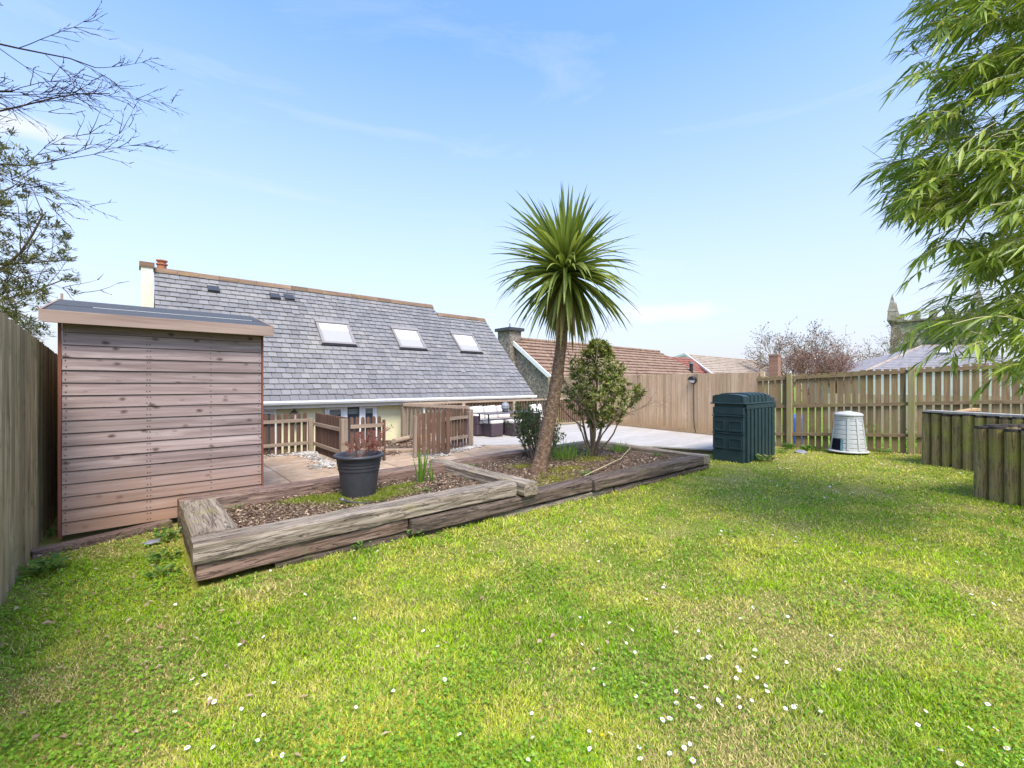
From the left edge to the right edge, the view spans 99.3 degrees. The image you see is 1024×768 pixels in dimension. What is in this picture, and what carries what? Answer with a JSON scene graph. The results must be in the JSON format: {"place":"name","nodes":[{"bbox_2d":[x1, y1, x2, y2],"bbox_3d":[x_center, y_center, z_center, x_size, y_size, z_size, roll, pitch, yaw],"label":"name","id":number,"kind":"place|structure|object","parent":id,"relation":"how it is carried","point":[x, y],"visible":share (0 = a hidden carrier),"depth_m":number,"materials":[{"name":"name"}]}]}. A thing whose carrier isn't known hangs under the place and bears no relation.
{"place":"outdoors","nodes":[
{"label":"outdoors","id":0,"kind":"place"},
{"bbox_2d":[45,527,57,535],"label":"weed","id":1,"kind":"object","parent":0,"point":[56,530],"visible":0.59,"depth_m":4.30,"materials":[{"name":"green plant"}]},
{"bbox_2d":[8,514,189,595],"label":"lawn side","id":2,"kind":"structure","parent":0,"point":[46,540],"depth_m":3.98,"materials":[{"name":"green plant"}]},
{"bbox_2d":[17,552,73,578],"bbox_3d":[-3.720,1.435,3.462,0.337,0.121,0.358,0,0,-41],"label":"weed","id":3,"kind":"object","parent":2,"relation":"on","point":[46,561],"visible":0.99,"depth_m":3.46,"materials":[{"name":"green plant"}]},
{"bbox_2d":[31,519,172,558],"bbox_3d":[-3.903,1.478,4.200,0.120,0.085,1.005,0,0,34],"label":"timber plank","id":4,"kind":"object","parent":2,"relation":"on","point":[74,544],"visible":0.78,"depth_m":4.12,"materials":[{"name":"wood"}]},
{"bbox_2d":[140,539,162,544],"bbox_3d":[-3.370,1.478,4.067,0.101,0.033,0.168,0,0,37],"label":"flat stone","id":5,"kind":"object","parent":2,"relation":"on","point":[150,542],"visible":0.94,"depth_m":4.05,"materials":[{"name":"grey stone"}]},
{"bbox_2d":[146,547,182,560],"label":"weed","id":6,"kind":"object","parent":2,"relation":"on","point":[158,556],"visible":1,"depth_m":3.70,"materials":[{"name":"green plant"}]},
{"bbox_2d":[150,527,181,541],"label":"weed","id":7,"kind":"object","parent":2,"relation":"on","point":[163,534],"visible":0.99,"depth_m":4.20,"materials":[{"name":"green plant"}]},
{"bbox_2d":[263,450,336,469],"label":"gravel","id":8,"kind":"structure","parent":0,"point":[311,455],"depth_m":8.72,"materials":[{"name":"white gravel"}]},
{"bbox_2d":[263,445,534,485],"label":"patio","id":9,"kind":"structure","parent":0,"point":[284,469],"depth_m":8.27,"materials":[{"name":"beige stone"}]},
{"bbox_2d":[38,293,273,538],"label":"shed","id":10,"kind":"structure","parent":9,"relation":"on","point":[160,411],"depth_m":4.57,"materials":[{"name":"brown wood"}]},
{"bbox_2d":[263,412,313,455],"bbox_3d":[-5.341,1.123,8.941,2.380,0.993,0.100,0,0,-41],"label":"picket fence","id":11,"kind":"object","parent":9,"relation":"on","point":[279,421],"visible":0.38,"depth_m":9.39,"materials":[{"name":"brown wood"}]},
{"bbox_2d":[313,412,347,458],"bbox_3d":[-3.758,1.113,8.867,0.162,0.974,2.060,0,0,-41],"label":"picket fence","id":12,"kind":"object","parent":9,"relation":"on","point":[331,433],"visible":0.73,"depth_m":8.91,"materials":[{"name":"brown wood"}]},
{"bbox_2d":[349,416,385,460],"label":"picket gate","id":13,"kind":"structure","parent":9,"relation":"on","point":[367,425],"depth_m":8.35,"materials":[{"name":"brown wood"}]},
{"bbox_2d":[413,411,450,456],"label":"picket gate","id":14,"kind":"structure","parent":9,"relation":"on","point":[417,423],"depth_m":9.11,"materials":[{"name":"brown wood"}]},
{"bbox_2d":[442,408,472,448],"bbox_3d":[-1.265,1.083,10.057,0.131,1.033,1.016,0,0,35],"label":"picket fence","id":15,"kind":"object","parent":9,"relation":"on","point":[463,417],"visible":0.78,"depth_m":10.19,"materials":[{"name":"brown wood"}]},
{"bbox_2d":[445,444,485,453],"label":"gravel","id":16,"kind":"structure","parent":9,"relation":"on","point":[457,450],"depth_m":10.01,"materials":[{"name":"white gravel"}]},
{"bbox_2d":[381,448,417,459],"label":"path","id":17,"kind":"structure","parent":0,"point":[398,456],"depth_m":9.03,"materials":[{"name":"beige stone"}]},
{"bbox_2d":[381,448,426,451],"bbox_3d":[-2.523,1.475,9.707,1.383,0.060,0.160,0,0,0],"label":"edging board","id":18,"kind":"object","parent":17,"relation":"on","point":[403,449],"visible":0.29,"depth_m":9.63,"materials":[{"name":"brown wood"}]},
{"bbox_2d":[360,440,445,454],"bbox_3d":[-2.699,1.520,10.677,1.950,0.080,2.700,0,0,-41],"label":"soil patch","id":19,"kind":"object","parent":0,"point":[394,446],"visible":0.13,"depth_m":10.50,"materials":[{"name":"brown soil"}]},
{"bbox_2d":[392,435,412,443],"bbox_3d":[-2.834,1.450,11.485,0.137,0.157,0.898,0,0,23],"label":"edging log","id":20,"kind":"object","parent":19,"relation":"on","point":[401,439],"visible":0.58,"depth_m":11.29,"materials":[{"name":"brown wood"}]},
{"bbox_2d":[354,440,461,455],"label":"bark chips","id":21,"kind":"object","parent":19,"relation":"on","point":[402,445],"visible":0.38,"depth_m":10.44,"materials":[{"name":"brown wood"}]},
{"bbox_2d":[414,453,450,458],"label":"gravel","id":22,"kind":"structure","parent":0,"point":[438,455],"depth_m":9.06,"materials":[{"name":"grey gravel"}]},
{"bbox_2d":[14,385,916,594],"bbox_3d":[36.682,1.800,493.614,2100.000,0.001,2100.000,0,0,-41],"label":"ground","id":23,"kind":"structure","parent":0,"point":[890,440],"depth_m":18.43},
{"bbox_2d":[0,98,84,342],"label":"evergreen tree","id":24,"kind":"object","parent":23,"relation":"on","point":[25,292],"visible":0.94,"depth_m":5.99,"materials":[{"name":"green plant"}]},
{"bbox_2d":[0,0,185,300],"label":"bare tree","id":25,"kind":"object","parent":23,"relation":"on","point":[48,99],"visible":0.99,"depth_m":6.37,"materials":[{"name":"brown plant"}]},
{"bbox_2d":[547,372,764,434],"bbox_3d":[4.149,0.685,15.499,0.160,2.030,9.431,0,0,-33],"label":"close board fence","id":26,"kind":"object","parent":23,"relation":"on","point":[676,390],"visible":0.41,"depth_m":13.71,"materials":[{"name":"brown wood"}]},
{"bbox_2d":[688,376,696,432],"bbox_3d":[5.479,0.624,13.226,0.145,1.717,0.230,0,0,-33],"label":"wall lamp","id":27,"kind":"object","parent":26,"relation":"attached to","point":[692,380],"visible":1,"depth_m":13.22,"materials":[{"name":"black metal"}]},
{"bbox_2d":[665,356,705,373],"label":"house","id":28,"kind":"structure","parent":23,"relation":"on","point":[691,363],"depth_m":35.78,"materials":[{"name":"red tile"}]},
{"bbox_2d":[768,354,781,402],"bbox_3d":[19.923,-0.225,33.002,0.700,4.050,0.700,0,0,-41],"label":"chimney stack","id":29,"kind":"object","parent":23,"relation":"on","point":[774,365],"visible":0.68,"depth_m":32.78,"materials":[{"name":"red brick"}]},
{"bbox_2d":[743,321,849,385],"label":"bare tree","id":30,"kind":"object","parent":23,"relation":"on","point":[778,348],"visible":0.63,"depth_m":40.35,"materials":[{"name":"brown plant"}]},
{"bbox_2d":[794,414,801,444],"bbox_3d":[8.248,1.340,12.717,0.600,0.920,0.600,0,0,-41],"label":"water butt","id":31,"kind":"object","parent":23,"relation":"on","point":[795,428],"visible":0.16,"depth_m":12.46,"materials":[{"name":"blue plastic"}]},
{"bbox_2d":[781,340,840,403],"bbox_3d":[24.411,-0.886,36.129,5.508,5.373,4.564,0,0,-41],"label":"bare tree","id":32,"kind":"object","parent":23,"relation":"on","point":[800,361],"visible":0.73,"depth_m":35.48,"materials":[{"name":"brown plant"}]},
{"bbox_2d":[774,321,866,382],"bbox_3d":[28.120,-1.977,40.175,9.842,7.554,6.537,0,0,-41],"label":"bare tree","id":33,"kind":"object","parent":23,"relation":"on","point":[818,335],"visible":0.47,"depth_m":39.02,"materials":[{"name":"brown plant"}]},
{"bbox_2d":[788,344,863,393],"bbox_3d":[26.400,-0.716,36.136,7.076,5.032,5.148,0,0,-41],"label":"bare tree","id":34,"kind":"object","parent":23,"relation":"on","point":[838,367],"visible":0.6,"depth_m":34.99,"materials":[{"name":"brown plant"}]},
{"bbox_2d":[821,424,891,450],"bbox_3d":[9.092,1.328,11.535,1.461,1.083,1.677,0,0,-41],"label":"garden shrub","id":35,"kind":"object","parent":23,"relation":"on","point":[867,439],"visible":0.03,"depth_m":11.22,"materials":[{"name":"green plant"}]},
{"bbox_2d":[824,320,917,362],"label":"bare tree","id":36,"kind":"object","parent":23,"relation":"on","point":[894,342],"visible":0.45,"depth_m":41.78,"materials":[{"name":"brown plant"}]},
{"bbox_2d":[756,361,1023,453],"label":"picket fence","id":37,"kind":"object","parent":23,"relation":"on","point":[787,433],"visible":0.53,"depth_m":9.97,"materials":[{"name":"brown wood"}]},
{"bbox_2d":[898,422,916,452],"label":"garden shrub","id":38,"kind":"object","parent":23,"relation":"on","point":[907,439],"visible":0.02,"depth_m":10.69,"materials":[{"name":"green plant"}]},
{"bbox_2d":[808,345,1021,403],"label":"house","id":39,"kind":"structure","parent":23,"relation":"on","point":[912,356],"depth_m":32.51,"materials":[{"name":"grey stone"}]},
{"bbox_2d":[862,314,974,358],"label":"bare tree","id":40,"kind":"object","parent":23,"relation":"on","point":[961,341],"visible":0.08,"depth_m":44.26,"materials":[{"name":"brown plant"}]},
{"bbox_2d":[828,394,1021,438],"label":"garden wall","id":41,"kind":"structure","parent":23,"relation":"on","point":[924,408],"depth_m":14.16,"materials":[{"name":"brown wood"}]},
{"bbox_2d":[0,443,1023,767],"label":"lawn","id":42,"kind":"structure","parent":0,"point":[732,483],"depth_m":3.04,"materials":[{"name":"green plant"}]},
{"bbox_2d":[0,312,57,606],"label":"close board fence","id":43,"kind":"object","parent":42,"relation":"on","point":[28,438],"visible":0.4,"depth_m":3.55,"materials":[{"name":"brown wood"}]},
{"bbox_2d":[145,563,182,577],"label":"weed","id":44,"kind":"object","parent":42,"relation":"on","point":[150,574],"visible":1,"depth_m":3.42,"materials":[{"name":"green plant"}]},
{"bbox_2d":[177,458,537,581],"bbox_3d":[-1.681,1.382,5.015,3.386,0.434,2.220,0,0,-41],"label":"raised bed","id":45,"kind":"object","parent":42,"relation":"on","point":[218,542],"visible":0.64,"depth_m":4.01,"materials":[{"name":"brown wood"}]},
{"bbox_2d":[225,471,482,528],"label":"bark chips","id":46,"kind":"object","parent":45,"relation":"in","point":[296,510],"visible":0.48,"depth_m":4.73,"materials":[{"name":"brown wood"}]},
{"bbox_2d":[265,481,426,509],"bbox_3d":[-1.812,1.292,5.086,1.910,0.064,1.010,0,0,-25],"label":"moss","id":47,"kind":"object","parent":46,"relation":"on","point":[322,498],"visible":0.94,"depth_m":4.98,"materials":[{"name":"green plant"}]},
{"bbox_2d":[340,498,371,503],"bbox_3d":[-1.700,1.271,4.744,0.348,0.074,0.056,0,0,-5],"label":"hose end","id":48,"kind":"object","parent":46,"relation":"on","point":[342,500],"visible":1,"depth_m":4.72,"materials":[{"name":"grey plastic"}]},
{"bbox_2d":[333,450,383,498],"bbox_3d":[-1.808,1.066,5.147,0.576,0.488,0.576,0,0,-41],"label":"plant pot","id":49,"kind":"object","parent":46,"relation":"on","point":[358,476],"visible":0.93,"depth_m":4.97,"materials":[{"name":"grey plastic"}]},
{"bbox_2d":[342,422,392,456],"bbox_3d":[-1.731,0.668,5.132,0.573,0.436,0.387,0,0,2],"label":"potted shrub","id":50,"kind":"object","parent":49,"relation":"on","point":[370,446],"visible":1,"depth_m":5.14,"materials":[{"name":"red plant"}]},
{"bbox_2d":[412,446,434,482],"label":"iris clump","id":51,"kind":"object","parent":46,"relation":"on","point":[422,473],"visible":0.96,"depth_m":5.72,"materials":[{"name":"green plant"}]},
{"bbox_2d":[417,465,433,480],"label":"sword leaf plant","id":52,"kind":"object","parent":46,"relation":"on","point":[432,476],"visible":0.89,"depth_m":5.76,"materials":[{"name":"green plant"}]},
{"bbox_2d":[349,540,374,550],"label":"weed","id":53,"kind":"object","parent":42,"relation":"on","point":[360,543],"visible":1,"depth_m":3.95,"materials":[{"name":"green plant"}]},
{"bbox_2d":[0,481,821,767],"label":"leaf litter","id":54,"kind":"object","parent":42,"relation":"on","point":[208,701],"visible":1,"depth_m":2.51,"materials":[{"name":"plant"}]},
{"bbox_2d":[0,454,1023,767],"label":"clover","id":55,"kind":"object","parent":42,"relation":"on","point":[116,740],"visible":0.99,"depth_m":2.07,"materials":[{"name":"green plant"}]},
{"bbox_2d":[407,440,709,534],"bbox_3d":[0.496,1.496,7.308,6.222,0.361,2.892,0,0,-41],"label":"raised bed","id":56,"kind":"object","parent":42,"relation":"on","point":[679,464],"visible":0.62,"depth_m":6.14,"materials":[{"name":"brown wood"}]},
{"bbox_2d":[475,447,672,484],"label":"bark chips","id":57,"kind":"object","parent":56,"relation":"in","point":[567,464],"visible":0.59,"depth_m":7.84,"materials":[{"name":"brown soil"}]},
{"bbox_2d":[505,399,566,457],"bbox_3d":[0.473,0.857,8.451,1.189,1.235,0.924,0,0,18],"label":"leafy bush","id":58,"kind":"object","parent":57,"relation":"on","point":[528,435],"visible":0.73,"depth_m":8.40,"materials":[{"name":"green plant"}]},
{"bbox_2d":[502,455,612,485],"bbox_3d":[0.946,1.411,7.404,3.793,0.076,1.794,0,0,-41],"label":"moss","id":59,"kind":"object","parent":57,"relation":"on","point":[556,469],"visible":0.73,"depth_m":7.14,"materials":[{"name":"green plant"}]},
{"bbox_2d":[535,439,591,461],"bbox_3d":[0.914,1.223,8.325,1.233,0.434,1.159,0,0,-23],"label":"long grass clump","id":60,"kind":"object","parent":57,"relation":"on","point":[565,453],"visible":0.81,"depth_m":8.26,"materials":[{"name":"green plant"}]},
{"bbox_2d":[490,180,643,472],"bbox_3d":[0.886,-0.839,7.056,3.223,4.718,2.628,0,0,-41],"label":"cabbage palm","id":61,"kind":"object","parent":57,"relation":"on","point":[563,302],"visible":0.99,"depth_m":6.84,"materials":[{"name":"green plant"}]},
{"bbox_2d":[537,316,673,455],"bbox_3d":[1.473,-0.225,8.386,2.793,3.420,2.931,0,0,-41],"label":"flowering shrub","id":62,"kind":"object","parent":57,"relation":"on","point":[610,377],"visible":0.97,"depth_m":8.46,"materials":[{"name":"green plant"}]},
{"bbox_2d":[584,442,629,475],"bbox_3d":[1.866,1.317,7.939,0.241,0.144,3.182,0,0,25],"label":"fallen stick","id":63,"kind":"object","parent":57,"relation":"on","point":[609,463],"visible":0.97,"depth_m":7.32,"materials":[{"name":"brown wood"}]},
{"bbox_2d":[606,442,632,452],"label":"long grass clump","id":64,"kind":"object","parent":57,"relation":"on","point":[618,448],"visible":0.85,"depth_m":9.22,"materials":[{"name":"green plant"}]},
{"bbox_2d":[710,392,776,462],"bbox_3d":[5.086,0.891,9.515,1.752,1.417,0.702,0,0,-41],"label":"oil tank","id":65,"kind":"object","parent":42,"relation":"on","point":[743,431],"visible":0.98,"depth_m":9.02,"materials":[{"name":"green plastic"}]},
{"bbox_2d":[755,453,773,460],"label":"weed","id":66,"kind":"object","parent":42,"relation":"on","point":[759,457],"visible":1,"depth_m":8.92,"materials":[{"name":"green plant"}]},
{"bbox_2d":[781,442,797,448],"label":"weed","id":67,"kind":"object","parent":42,"relation":"on","point":[788,446],"visible":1,"depth_m":10.68,"materials":[{"name":"green plant"}]},
{"bbox_2d":[793,449,806,452],"bbox_3d":[6.702,1.571,10.118,0.269,0.074,0.233,0,0,4],"label":"flat stone","id":68,"kind":"object","parent":42,"relation":"on","point":[798,451],"visible":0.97,"depth_m":10.06,"materials":[{"name":"white stone"}]},
{"bbox_2d":[799,444,816,449],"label":"weed","id":69,"kind":"object","parent":42,"relation":"on","point":[807,447],"visible":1,"depth_m":10.33,"materials":[{"name":"green plant"}]},
{"bbox_2d":[828,411,869,453],"bbox_3d":[7.633,1.070,9.877,0.770,0.920,0.770,0,0,-41],"label":"compost bin","id":70,"kind":"object","parent":42,"relation":"on","point":[848,433],"visible":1,"depth_m":9.65,"materials":[{"name":"grey plastic"}]},
{"bbox_2d":[876,448,893,452],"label":"weed","id":71,"kind":"object","parent":42,"relation":"on","point":[883,449],"visible":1,"depth_m":9.62,"materials":[{"name":"green plant"}]},
{"bbox_2d":[847,0,1023,408],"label":"bamboo","id":72,"kind":"object","parent":42,"relation":"on","point":[923,197],"visible":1,"depth_m":3.50,"materials":[{"name":"green plant"}]},
{"bbox_2d":[922,411,1023,470],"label":"log planter","id":73,"kind":"object","parent":42,"relation":"on","point":[947,439],"visible":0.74,"depth_m":7.85,"materials":[{"name":"brown wood"}]},
{"bbox_2d":[924,410,1023,416],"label":"capping board","id":74,"kind":"object","parent":73,"relation":"on","point":[980,413],"visible":1,"depth_m":7.56,"materials":[{"name":"wood"}]},
{"bbox_2d":[954,408,979,410],"bbox_3d":[8.327,0.468,7.961,0.383,0.056,0.116,0,0,-4],"label":"timber wedge","id":75,"kind":"object","parent":74,"relation":"on","point":[973,409],"visible":1,"depth_m":7.92,"materials":[{"name":"beige wood"}]},
{"bbox_2d":[973,424,1023,506],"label":"log planter","id":76,"kind":"object","parent":42,"relation":"on","point":[998,472],"visible":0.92,"depth_m":5.55,"materials":[{"name":"brown wood"}]},
{"bbox_2d":[0,0,1023,384],"label":"sky","id":77,"kind":"structure","parent":0,"point":[374,148],"materials":[{"name":"blue"}]},
{"bbox_2d":[410,422,712,453],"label":"deck","id":78,"kind":"structure","parent":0,"point":[680,441],"depth_m":11.98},
{"bbox_2d":[401,403,472,442],"bbox_3d":[-1.963,1.106,11.126,2.344,1.188,0.127,0,0,31],"label":"balustrade","id":79,"kind":"object","parent":78,"relation":"attached to","point":[403,420],"visible":0.53,"depth_m":11.35,"materials":[{"name":"brown wood"}]},
{"bbox_2d":[466,405,513,434],"bbox_3d":[-0.596,1.066,13.215,1.650,0.808,0.700,0,0,-41],"label":"rattan sofa","id":80,"kind":"object","parent":78,"relation":"on","point":[477,424],"visible":0.42,"depth_m":13.05,"materials":[{"name":"white fabric"}]},
{"bbox_2d":[483,419,502,436],"bbox_3d":[-0.545,1.255,12.506,0.440,0.450,0.440,0,0,-41],"label":"footstool","id":81,"kind":"object","parent":78,"relation":"on","point":[496,427],"visible":0.96,"depth_m":12.36,"materials":[{"name":"purple wicker"}]},
{"bbox_2d":[406,398,586,435],"bbox_3d":[0.034,1.107,14.345,7.820,1.185,0.110,0,0,-41],"label":"balustrade","id":82,"kind":"object","parent":78,"relation":"attached to","point":[561,412],"visible":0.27,"depth_m":14.31,"materials":[{"name":"wood"}]},
{"bbox_2d":[473,410,535,436],"bbox_3d":[-0.137,1.164,12.950,2.000,0.679,0.700,0,0,-41],"label":"garden table","id":83,"kind":"object","parent":78,"relation":"on","point":[494,413],"visible":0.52,"depth_m":12.57,"materials":[{"name":"metal"}]},
{"bbox_2d":[501,402,508,411],"bbox_3d":[-0.202,0.680,13.026,0.260,0.290,0.260,0,0,-41],"label":"metal lantern","id":84,"kind":"object","parent":83,"relation":"on","point":[504,406],"visible":0.95,"depth_m":12.94,"materials":[{"name":"grey metal"}]},
{"bbox_2d":[504,419,523,435],"bbox_3d":[0.077,1.255,12.672,0.440,0.450,0.440,0,0,-41],"label":"footstool","id":85,"kind":"object","parent":78,"relation":"on","point":[508,431],"visible":0.47,"depth_m":12.51,"materials":[{"name":"purple wicker"}]},
{"bbox_2d":[524,404,543,429],"bbox_3d":[0.904,1.066,14.309,0.750,0.808,0.700,0,0,-41],"label":"rattan chair","id":86,"kind":"object","parent":78,"relation":"on","point":[534,406],"visible":0.3,"depth_m":14.29,"materials":[{"name":"white fabric"}]},
{"bbox_2d":[495,323,699,410],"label":"house","id":87,"kind":"structure","parent":0,"point":[528,358],"depth_m":24.72,"materials":[{"name":"red tile"}]},
{"bbox_2d":[674,353,784,402],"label":"house","id":88,"kind":"structure","parent":0,"point":[711,364],"depth_m":40.41,"materials":[{"name":"beige tile"}]},
{"bbox_2d":[887,287,983,371],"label":"church tower","id":89,"kind":"structure","parent":0,"point":[892,311],"depth_m":60.64,"materials":[{"name":"stone"},{"name":"dark slate"}]},
{"bbox_2d":[926,329,939,344],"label":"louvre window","id":90,"kind":"structure","parent":89,"relation":"in","point":[928,342],"depth_m":58.71,"materials":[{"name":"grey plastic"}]},
{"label":"yard floor","id":91,"kind":"structure","parent":0,"visible":0},
{"bbox_2d":[139,259,536,453],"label":"house","id":92,"kind":"structure","parent":91,"relation":"on","point":[348,355],"depth_m":12.27,"materials":[{"name":"grey tile"}]},
{"bbox_2d":[263,409,275,453],"bbox_3d":[-5.796,1.610,9.783,0.890,2.080,0.050,0,0,-41],"label":"door","id":93,"kind":"structure","parent":92,"relation":"in","point":[265,411],"depth_m":9.99,"materials":[{"name":"white plastic"}]},
{"bbox_2d":[290,409,297,423],"bbox_3d":[-5.116,0.770,10.245,0.175,0.381,0.248,0,0,-12],"label":"wall lantern","id":94,"kind":"object","parent":92,"relation":"attached to","point":[294,411],"depth_m":10.18,"materials":[{"name":"black metal"}]},
{"bbox_2d":[324,406,376,442],"bbox_3d":[-4.133,1.518,11.215,1.340,1.965,0.052,0,0,-41],"label":"window","id":95,"kind":"structure","parent":92,"relation":"in","point":[353,411],"depth_m":11.28,"materials":[{"name":"white plastic"}]}
]}

